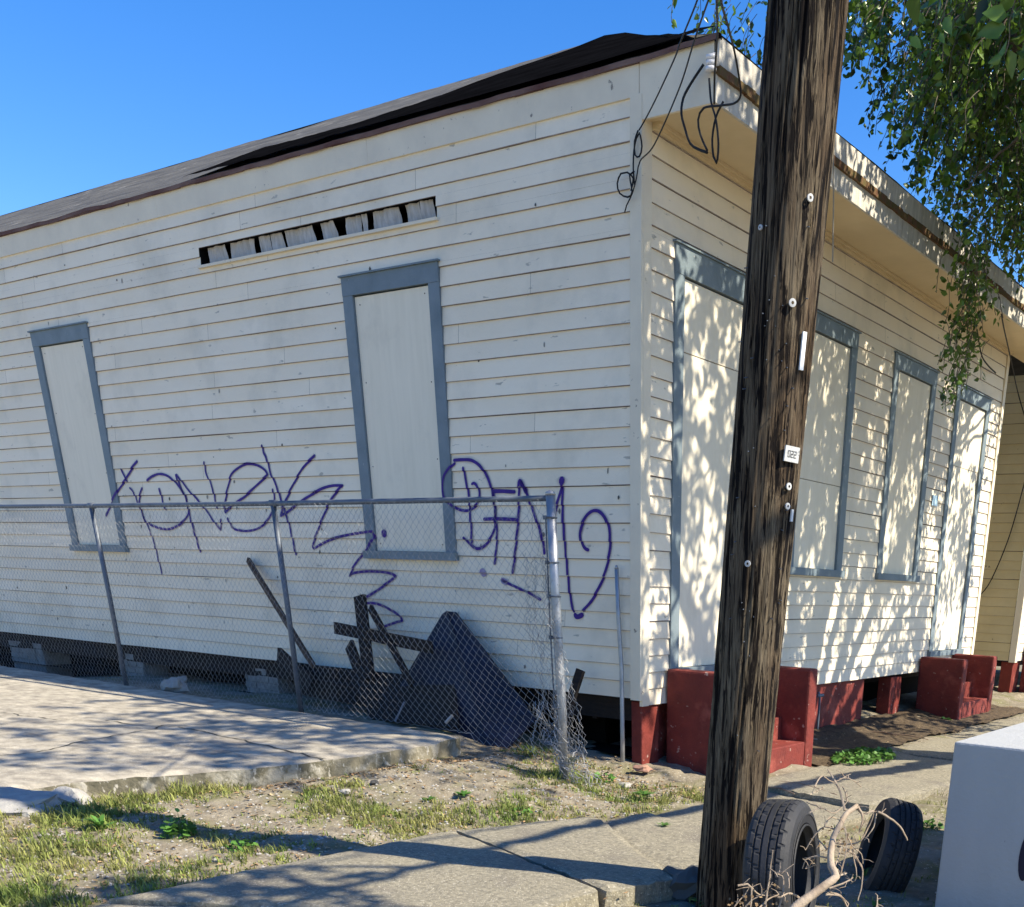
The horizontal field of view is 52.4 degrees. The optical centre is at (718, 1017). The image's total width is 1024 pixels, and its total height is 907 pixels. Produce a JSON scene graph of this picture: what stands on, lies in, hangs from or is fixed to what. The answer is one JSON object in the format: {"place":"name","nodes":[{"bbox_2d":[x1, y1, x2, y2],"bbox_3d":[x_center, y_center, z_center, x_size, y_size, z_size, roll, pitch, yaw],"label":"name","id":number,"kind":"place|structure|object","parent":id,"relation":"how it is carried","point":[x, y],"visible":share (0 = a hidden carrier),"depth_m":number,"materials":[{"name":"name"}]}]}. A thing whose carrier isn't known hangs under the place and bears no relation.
{"place":"outdoors","nodes":[
{"label":"outdoors","id":0,"kind":"place"},
{"bbox_2d":[94,904,182,906],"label":"sidewalk","id":1,"kind":"structure","parent":0,"point":[112,905],"depth_m":4.91,"materials":[{"name":"concrete"}]},
{"bbox_2d":[0,666,460,795],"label":"driveway","id":2,"kind":"structure","parent":0,"point":[145,760],"depth_m":8.37,"materials":[{"name":"concrete"}]},
{"bbox_2d":[7,725,162,754],"bbox_3d":[-6.010,-1.808,7.316,0.391,0.230,4.239,16,27,30],"label":"driveway crack","id":3,"kind":"object","parent":2,"relation":"on","point":[84,740],"visible":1,"depth_m":8.24,"materials":[{"name":"grey concrete"}]},
{"bbox_2d":[4,712,323,758],"bbox_3d":[-6.593,-2.907,9.601,8.336,0.058,0.567,13,26,24],"label":"driveway crack","id":4,"kind":"object","parent":2,"relation":"on","point":[208,732],"visible":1,"depth_m":8.45,"materials":[{"name":"grey concrete"}]},
{"bbox_2d":[0,742,703,906],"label":"grass","id":5,"kind":"structure","parent":0,"point":[14,894],"depth_m":6.45,"materials":[{"name":"green plant"}]},
{"bbox_2d":[109,831,598,906],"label":"sidewalk","id":6,"kind":"structure","parent":0,"point":[449,869],"depth_m":5.31,"materials":[{"name":"concrete"}]},
{"bbox_2d":[0,617,1023,906],"bbox_3d":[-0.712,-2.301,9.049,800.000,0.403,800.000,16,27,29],"label":"ground","id":7,"kind":"structure","parent":0,"point":[930,847],"depth_m":7.30,"materials":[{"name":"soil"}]},
{"bbox_2d":[0,787,66,817],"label":"concrete lump","id":8,"kind":"object","parent":7,"relation":"on","point":[12,799],"visible":0.71,"depth_m":6.54,"materials":[{"name":"white concrete"}]},
{"bbox_2d":[52,786,93,806],"bbox_3d":[-4.387,-1.484,6.775,0.332,0.141,0.272,16,27,29],"label":"concrete lump","id":9,"kind":"object","parent":7,"relation":"on","point":[66,794],"visible":0.61,"depth_m":6.72,"materials":[{"name":"white concrete"}]},
{"bbox_2d":[81,814,115,829],"bbox_3d":[-3.796,-1.195,6.161,0.176,0.085,0.191,-5,24,-16],"label":"weed","id":10,"kind":"object","parent":7,"relation":"on","point":[100,822],"visible":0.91,"depth_m":6.15,"materials":[{"name":"green plant"}]},
{"bbox_2d":[160,677,188,692],"bbox_3d":[-6.023,-3.662,11.138,0.354,0.198,0.244,16,27,29],"label":"concrete lump","id":11,"kind":"object","parent":7,"relation":"on","point":[170,685],"visible":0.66,"depth_m":11.07,"materials":[{"name":"grey concrete"}]},
{"bbox_2d":[178,676,187,682],"bbox_3d":[-6.094,-3.835,11.436,0.121,0.083,0.112,-5,24,-16],"label":"concrete lump","id":12,"kind":"object","parent":11,"relation":"on","point":[183,679],"visible":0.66,"depth_m":11.41,"materials":[{"name":"grey concrete"}]},
{"bbox_2d":[159,808,196,838],"bbox_3d":[-3.347,-1.202,6.221,0.234,0.180,0.221,-3,24,-12],"label":"weed","id":13,"kind":"object","parent":7,"relation":"on","point":[186,828],"visible":0.97,"depth_m":6.20,"materials":[{"name":"green plant"}]},
{"bbox_2d":[223,839,257,852],"bbox_3d":[-2.859,-1.029,6.024,0.210,0.073,0.198,16,27,29],"label":"weed","id":14,"kind":"object","parent":7,"relation":"on","point":[233,842],"visible":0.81,"depth_m":5.99,"materials":[{"name":"green plant"}]},
{"bbox_2d":[246,557,315,668],"bbox_3d":[-4.606,-4.262,10.571,0.039,1.028,1.580,-17,30,-38],"label":"stick","id":15,"kind":"object","parent":7,"relation":"on","point":[278,609],"visible":0.79,"depth_m":10.57,"materials":[{"name":"brown wood"}]},
{"bbox_2d":[0,490,601,787],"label":"chain link fence","id":16,"kind":"object","parent":7,"relation":"on","point":[550,518],"visible":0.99,"depth_m":8.93,"materials":[{"name":"metal"}]},
{"bbox_2d":[294,679,363,705],"bbox_3d":[-3.642,-3.267,10.247,2.120,0.246,0.050,17,27,30],"label":"board","id":17,"kind":"object","parent":7,"relation":"on","point":[349,688],"visible":0.29,"depth_m":10.42,"materials":[{"name":"grey wood"}]},
{"bbox_2d":[277,648,313,691],"bbox_3d":[-4.470,-3.671,10.627,0.052,0.392,0.833,-18,31,-39],"label":"board","id":18,"kind":"object","parent":17,"relation":"on","point":[287,665],"visible":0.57,"depth_m":10.61,"materials":[{"name":"brown wood"}]},
{"bbox_2d":[278,662,353,685],"bbox_3d":[-3.801,-3.495,10.367,2.304,0.200,0.050,17,27,30],"label":"board","id":19,"kind":"object","parent":17,"relation":"on","point":[343,678],"visible":0.29,"depth_m":10.51,"materials":[{"name":"grey wood"}]},
{"bbox_2d":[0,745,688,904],"bbox_3d":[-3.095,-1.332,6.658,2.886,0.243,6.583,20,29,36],"label":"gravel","id":20,"kind":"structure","parent":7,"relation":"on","point":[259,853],"depth_m":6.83,"materials":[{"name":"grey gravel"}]},
{"bbox_2d":[339,789,350,794],"bbox_3d":[-2.708,-1.636,7.299,0.074,0.045,0.065,3,23,1],"label":"stone","id":21,"kind":"object","parent":7,"relation":"on","point":[345,791],"visible":0.96,"depth_m":7.28,"materials":[{"name":"stone"}]},
{"bbox_2d":[370,780,378,784],"bbox_3d":[-2.570,-1.757,7.524,0.064,0.041,0.061,-7,25,-20],"label":"stone","id":22,"kind":"object","parent":7,"relation":"on","point":[373,782],"visible":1,"depth_m":7.51,"materials":[{"name":"grey stone"}]},
{"bbox_2d":[394,701,404,721],"bbox_3d":[-2.967,-2.843,9.367,0.018,0.176,0.154,13,26,24],"label":"stick","id":23,"kind":"object","parent":7,"relation":"on","point":[398,714],"visible":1,"depth_m":9.36,"materials":[{"name":"wood"}]},
{"bbox_2d":[346,669,458,728],"bbox_3d":[-3.086,-3.091,9.750,1.828,0.438,0.287,16,27,29],"label":"panel","id":24,"kind":"object","parent":7,"relation":"on","point":[414,712],"visible":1,"depth_m":9.68,"materials":[{"name":"brown wood"}]},
{"bbox_2d":[345,640,365,681],"bbox_3d":[-3.641,-3.551,10.132,0.068,0.457,0.464,-14,28,-32],"label":"board","id":25,"kind":"object","parent":24,"relation":"on","point":[356,661],"visible":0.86,"depth_m":10.13,"materials":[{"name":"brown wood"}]},
{"bbox_2d":[354,594,374,679],"bbox_3d":[-3.485,-3.740,9.910,0.116,0.789,0.340,-7,25,-20],"label":"board","id":26,"kind":"object","parent":24,"relation":"on","point":[367,656],"visible":0.79,"depth_m":9.89,"materials":[{"name":"brown wood"}]},
{"bbox_2d":[334,622,432,653],"bbox_3d":[-3.258,-3.676,9.742,1.438,0.213,0.030,17,27,31],"label":"board","id":27,"kind":"object","parent":26,"relation":"attached to","point":[413,645],"visible":0.86,"depth_m":9.73,"materials":[{"name":"brown wood"}]},
{"bbox_2d":[368,605,414,686],"bbox_3d":[-3.145,-3.569,9.669,0.041,0.708,0.750,-19,31,-41],"label":"board","id":28,"kind":"object","parent":27,"relation":"on","point":[403,670],"visible":0.86,"depth_m":9.65,"materials":[{"name":"brown wood"}]},
{"bbox_2d":[422,796,434,800],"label":"weed","id":29,"kind":"object","parent":7,"relation":"on","point":[430,798],"visible":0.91,"depth_m":7.34,"materials":[{"name":"green plant"}]},
{"bbox_2d":[445,714,453,723],"bbox_3d":[-2.446,-2.705,9.136,0.088,0.087,0.027,4,23,5],"label":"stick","id":30,"kind":"object","parent":7,"relation":"on","point":[450,717],"visible":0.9,"depth_m":9.13,"materials":[{"name":"wood"}]},
{"bbox_2d":[455,790,470,795],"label":"weed","id":31,"kind":"object","parent":7,"relation":"on","point":[463,793],"visible":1,"depth_m":7.49,"materials":[{"name":"green plant"}]},
{"bbox_2d":[448,611,536,747],"bbox_3d":[-2.221,-3.056,9.296,1.284,1.238,0.341,21,30,38],"label":"panel","id":32,"kind":"object","parent":7,"relation":"on","point":[513,710],"visible":0.71,"depth_m":9.25,"materials":[{"name":"black wood"}]},
{"bbox_2d":[400,611,488,745],"bbox_3d":[-2.506,-3.168,9.483,1.491,1.213,0.402,18,28,32],"label":"panel","id":33,"kind":"object","parent":32,"relation":"on","point":[460,663],"visible":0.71,"depth_m":9.48,"materials":[{"name":"black wood"}]},
{"bbox_2d":[0,25,1023,764],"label":"house","id":34,"kind":"structure","parent":7,"relation":"on","point":[482,285],"depth_m":9.60,"materials":[{"name":"beige paint"}]},
{"bbox_2d":[27,321,129,551],"bbox_3d":[-7.539,-6.788,11.915,1.250,2.319,0.112,16,27,29],"label":"window frame","id":35,"kind":"structure","parent":34,"relation":"in","point":[78,331],"depth_m":11.77,"materials":[{"name":"blue paint"}]},
{"bbox_2d":[337,258,458,560],"bbox_3d":[-2.906,-5.493,9.290,1.270,2.319,0.162,16,27,29],"label":"window frame","id":36,"kind":"structure","parent":34,"relation":"in","point":[426,272],"depth_m":9.10,"materials":[{"name":"blue paint"}]},
{"bbox_2d":[616,171,634,197],"bbox_3d":[-0.692,-6.116,7.399,0.170,0.162,0.042,16,27,29],"label":"cable loop","id":37,"kind":"object","parent":34,"relation":"hanging from","point":[631,184],"visible":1,"depth_m":7.38,"materials":[{"name":"black rubber"}]},
{"bbox_2d":[632,130,642,182],"bbox_3d":[-0.588,-6.237,7.301,0.092,0.313,0.029,21,29,37],"label":"cable loop","id":38,"kind":"object","parent":34,"relation":"hanging from","point":[635,140],"visible":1,"depth_m":7.28,"materials":[{"name":"black rubber"}]},
{"bbox_2d":[624,0,708,212],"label":"service cable","id":39,"kind":"object","parent":34,"relation":"attached to","point":[707,2],"visible":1,"depth_m":6.48,"materials":[{"name":"black plastic"}]},
{"bbox_2d":[639,0,697,130],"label":"service cable","id":40,"kind":"object","parent":34,"relation":"attached to","point":[672,62],"visible":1,"depth_m":6.29,"materials":[{"name":"black plastic"}]},
{"bbox_2d":[705,52,716,72],"bbox_3d":[-0.049,-6.486,6.835,0.081,0.118,0.092,16,27,29],"label":"insulator","id":41,"kind":"object","parent":34,"relation":"attached to","point":[710,60],"visible":0.84,"depth_m":6.81,"materials":[{"name":"white ceramic"}]},
{"bbox_2d":[680,64,707,153],"bbox_3d":[-0.148,-6.249,6.947,0.255,0.528,0.088,18,28,33],"label":"cable loop","id":42,"kind":"object","parent":41,"relation":"hanging from","point":[681,108],"visible":1,"depth_m":6.97,"materials":[{"name":"black rubber"}]},
{"bbox_2d":[708,78,723,163],"bbox_3d":[-0.031,-6.136,6.892,0.036,0.493,0.164,-18,31,-39],"label":"cable loop","id":43,"kind":"object","parent":34,"relation":"hanging from","point":[714,123],"visible":0.93,"depth_m":6.89,"materials":[{"name":"black rubber"}]},
{"bbox_2d":[790,310,861,577],"bbox_3d":[1.034,-5.829,10.401,0.162,2.324,1.300,16,27,29],"label":"window frame","id":44,"kind":"structure","parent":34,"relation":"in","point":[827,326],"depth_m":10.60,"materials":[{"name":"blue paint"}]},
{"bbox_2d":[832,156,833,261],"bbox_3d":[0.941,-6.727,8.306,0.012,0.791,0.138,16,27,29],"label":"hanging wire","id":45,"kind":"object","parent":34,"relation":"hanging from","point":[833,214],"visible":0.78,"depth_m":8.38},
{"bbox_2d":[875,350,939,581],"bbox_3d":[2.226,-6.530,12.138,0.162,2.324,1.300,16,27,29],"label":"window frame","id":46,"kind":"structure","parent":34,"relation":"in","point":[904,364],"depth_m":11.96,"materials":[{"name":"blue paint"}]},
{"bbox_2d":[977,329,995,373],"bbox_3d":[3.477,-8.620,13.051,0.034,0.309,1.038,14,26,26],"label":"cable loop","id":47,"kind":"object","parent":34,"relation":"hanging from","point":[983,358],"visible":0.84,"depth_m":12.95,"materials":[{"name":"black rubber"}]},
{"bbox_2d":[998,296,1023,413],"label":"service cable","id":48,"kind":"object","parent":34,"relation":"attached to","point":[1011,360],"visible":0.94,"depth_m":13.64,"materials":[{"name":"black plastic"}]},
{"bbox_2d":[510,806,542,815],"bbox_3d":[-1.396,-1.486,7.261,0.247,0.064,0.260,16,27,29],"label":"weed","id":49,"kind":"object","parent":7,"relation":"on","point":[526,810],"visible":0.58,"depth_m":7.25,"materials":[{"name":"green plant"}]},
{"bbox_2d":[566,668,584,719],"bbox_3d":[-1.290,-2.855,8.902,0.228,0.443,0.079,-2,24,-9],"label":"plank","id":50,"kind":"object","parent":7,"relation":"on","point":[578,676],"visible":0.71,"depth_m":8.87,"materials":[{"name":"brown wood"}]},
{"bbox_2d":[590,772,615,784],"bbox_3d":[-0.982,-2.009,8.410,0.252,0.092,0.243,16,27,29],"label":"weed","id":51,"kind":"object","parent":7,"relation":"on","point":[611,777],"visible":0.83,"depth_m":8.39,"materials":[{"name":"green plant"}]},
{"bbox_2d":[614,565,624,761],"bbox_3d":[-0.856,-2.987,8.784,0.054,1.751,0.122,-15,28,-34],"label":"stake","id":52,"kind":"object","parent":7,"relation":"on","point":[622,719],"visible":0.91,"depth_m":8.75,"materials":[{"name":"metal"}]},
{"bbox_2d":[619,782,630,787],"bbox_3d":[-0.797,-1.942,8.437,0.161,0.058,0.102,16,27,29],"label":"stone","id":53,"kind":"object","parent":7,"relation":"on","point":[627,784],"visible":0.57,"depth_m":8.40,"materials":[{"name":"stone"}]},
{"bbox_2d":[632,764,652,772],"bbox_3d":[-0.669,-2.176,8.791,0.198,0.065,0.142,16,27,29],"label":"brick fragment","id":54,"kind":"object","parent":7,"relation":"on","point":[645,768],"visible":1,"depth_m":8.74,"materials":[{"name":"brown"}]},
{"bbox_2d":[633,790,653,796],"bbox_3d":[-0.590,-1.770,7.972,0.220,0.032,0.206,16,27,29],"label":"weed","id":55,"kind":"object","parent":7,"relation":"on","point":[639,792],"visible":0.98,"depth_m":7.98,"materials":[{"name":"green plant"}]},
{"bbox_2d":[663,865,697,901],"bbox_3d":[-0.184,-0.749,5.733,0.281,0.240,0.255,0,23,-4],"label":"concrete lump","id":56,"kind":"object","parent":7,"relation":"on","point":[683,886],"visible":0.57,"depth_m":5.64,"materials":[{"name":"grey concrete"}]},
{"bbox_2d":[666,666,817,774],"bbox_3d":[0.228,-2.707,9.569,0.830,1.150,1.360,16,27,29],"label":"stoop","id":57,"kind":"object","parent":7,"relation":"on","point":[689,697],"visible":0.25,"depth_m":9.25,"materials":[{"name":"red paint"}]},
{"bbox_2d":[695,0,848,906],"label":"utility pole","id":58,"kind":"object","parent":7,"relation":"on","point":[803,54],"visible":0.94,"depth_m":4.44,"materials":[{"name":"brown wood"}]},
{"bbox_2d":[742,799,819,906],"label":"tyre","id":59,"kind":"object","parent":7,"relation":"on","point":[784,830],"visible":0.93,"depth_m":4.72,"materials":[{"name":"rubber"}]},
{"bbox_2d":[728,769,907,906],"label":"dead branch","id":60,"kind":"object","parent":7,"relation":"on","point":[804,900],"visible":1,"depth_m":3.89,"materials":[{"name":"beige wood"}]},
{"bbox_2d":[830,746,896,765],"bbox_3d":[1.506,-2.729,10.389,0.592,0.129,1.104,16,27,29],"label":"weed","id":61,"kind":"object","parent":7,"relation":"on","point":[860,757],"visible":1,"depth_m":10.23,"materials":[{"name":"green plant"}]},
{"bbox_2d":[865,900,884,906],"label":"weed","id":62,"kind":"object","parent":7,"relation":"on","point":[874,903],"visible":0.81,"depth_m":5.64,"materials":[{"name":"green plant"}]},
{"bbox_2d":[855,798,922,892],"bbox_3d":[1.025,-1.000,6.153,0.348,0.672,0.660,1,23,-3],"label":"tyre","id":63,"kind":"object","parent":7,"relation":"on","point":[889,851],"visible":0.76,"depth_m":5.89,"materials":[{"name":"rubber"}]},
{"bbox_2d":[812,704,1023,765],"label":"planting bed","id":64,"kind":"object","parent":7,"relation":"on","point":[908,722],"visible":0.67,"depth_m":12.37,"materials":[{"name":"soil"}]},
{"bbox_2d":[871,731,896,735],"bbox_3d":[1.962,-3.392,12.010,0.032,0.034,0.441,-16,29,-36],"label":"stick","id":65,"kind":"object","parent":64,"relation":"on","point":[882,732],"visible":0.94,"depth_m":12.03,"materials":[{"name":"brown wood"}]},
{"bbox_2d":[888,734,927,739],"bbox_3d":[2.222,-3.305,11.829,0.032,0.034,0.601,-18,30,-39],"label":"stick","id":66,"kind":"object","parent":64,"relation":"on","point":[909,735],"visible":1,"depth_m":11.82,"materials":[{"name":"brown wood"}]},
{"bbox_2d":[923,818,943,830],"bbox_3d":[1.597,-1.464,7.601,0.202,0.089,0.208,16,27,29],"label":"weed","id":67,"kind":"object","parent":7,"relation":"on","point":[932,825],"visible":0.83,"depth_m":7.57,"materials":[{"name":"green plant"}]},
{"bbox_2d":[915,654,996,719],"bbox_3d":[3.369,-4.583,14.338,0.630,1.050,1.400,16,27,29],"label":"stoop","id":68,"kind":"object","parent":7,"relation":"on","point":[957,686],"visible":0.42,"depth_m":13.83,"materials":[{"name":"red paint"}]},
{"bbox_2d":[935,722,1023,906],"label":"concrete block","id":69,"kind":"object","parent":7,"relation":"on","point":[982,860],"depth_m":5.28,"materials":[{"name":"white paint"}]},
{"bbox_2d":[973,355,1023,692],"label":"neighbour house","id":70,"kind":"structure","parent":7,"relation":"on","point":[1001,606],"depth_m":16.45,"materials":[{"name":"paint"}]},
{"bbox_2d":[981,484,1023,593],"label":"service cable","id":71,"kind":"object","parent":70,"relation":"attached to","point":[1007,540],"visible":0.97,"depth_m":16.22,"materials":[{"name":"black plastic"}]},
{"bbox_2d":[0,0,1023,595],"label":"sky","id":72,"kind":"structure","parent":0,"point":[94,93],"materials":[{"name":"blue"}]},
{"bbox_2d":[456,817,674,906],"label":"sidewalk","id":73,"kind":"structure","parent":0,"point":[602,858],"depth_m":5.99,"materials":[{"name":"concrete"}]},
{"bbox_2d":[604,813,700,868],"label":"sidewalk","id":74,"kind":"structure","parent":0,"point":[675,843],"depth_m":6.67,"materials":[{"name":"concrete"}]},
{"bbox_2d":[713,0,717,103],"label":"service cable","id":75,"kind":"object","parent":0,"point":[716,3],"visible":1,"depth_m":6.17,"materials":[{"name":"black plastic"}]},
{"bbox_2d":[697,0,741,150],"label":"service cable","id":76,"kind":"object","parent":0,"point":[740,95],"visible":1,"depth_m":6.42,"materials":[{"name":"black plastic"}]},
{"bbox_2d":[657,792,868,836],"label":"sidewalk","id":77,"kind":"structure","parent":0,"point":[691,815],"depth_m":7.66,"materials":[{"name":"concrete"}]},
{"bbox_2d":[633,790,947,906],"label":"grass","id":78,"kind":"structure","parent":0,"point":[865,872],"depth_m":6.24,"materials":[{"name":"green plant"}]},
{"bbox_2d":[768,766,949,815],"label":"sidewalk","id":79,"kind":"structure","parent":0,"point":[874,790],"depth_m":8.71,"materials":[{"name":"concrete"}]},
{"bbox_2d":[768,786,794,793],"bbox_3d":[0.512,-1.909,8.428,0.031,0.034,0.401,-15,28,-34],"label":"stick","id":80,"kind":"object","parent":79,"relation":"on","point":[780,788],"visible":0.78,"depth_m":8.42,"materials":[{"name":"wood"}]},
{"bbox_2d":[778,780,825,790],"bbox_3d":[0.724,-1.984,8.622,0.032,0.034,0.701,-16,29,-36],"label":"stick","id":81,"kind":"object","parent":79,"relation":"on","point":[802,783],"visible":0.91,"depth_m":8.62,"materials":[{"name":"brown wood"}]},
{"bbox_2d":[829,754,952,782],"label":"sidewalk","id":82,"kind":"structure","parent":0,"point":[931,769],"depth_m":9.98,"materials":[{"name":"concrete"}]},
{"bbox_2d":[902,738,960,760],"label":"sidewalk","id":83,"kind":"structure","parent":0,"point":[941,748],"depth_m":11.17,"materials":[{"name":"concrete"}]},
{"bbox_2d":[950,727,998,739],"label":"sidewalk","id":84,"kind":"structure","parent":0,"point":[967,734],"depth_m":12.74,"materials":[{"name":"concrete"}]},
{"bbox_2d":[981,717,1023,728],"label":"sidewalk","id":85,"kind":"structure","parent":0,"point":[1005,723],"depth_m":13.69,"materials":[{"name":"concrete"}]},
{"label":"road","id":86,"kind":"structure","parent":0,"visible":0},
{"bbox_2d":[667,0,1023,412],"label":"tree","id":87,"kind":"object","parent":86,"relation":"on","point":[964,47],"visible":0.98,"depth_m":9.36,"materials":[{"name":"green plant"}]}
]}

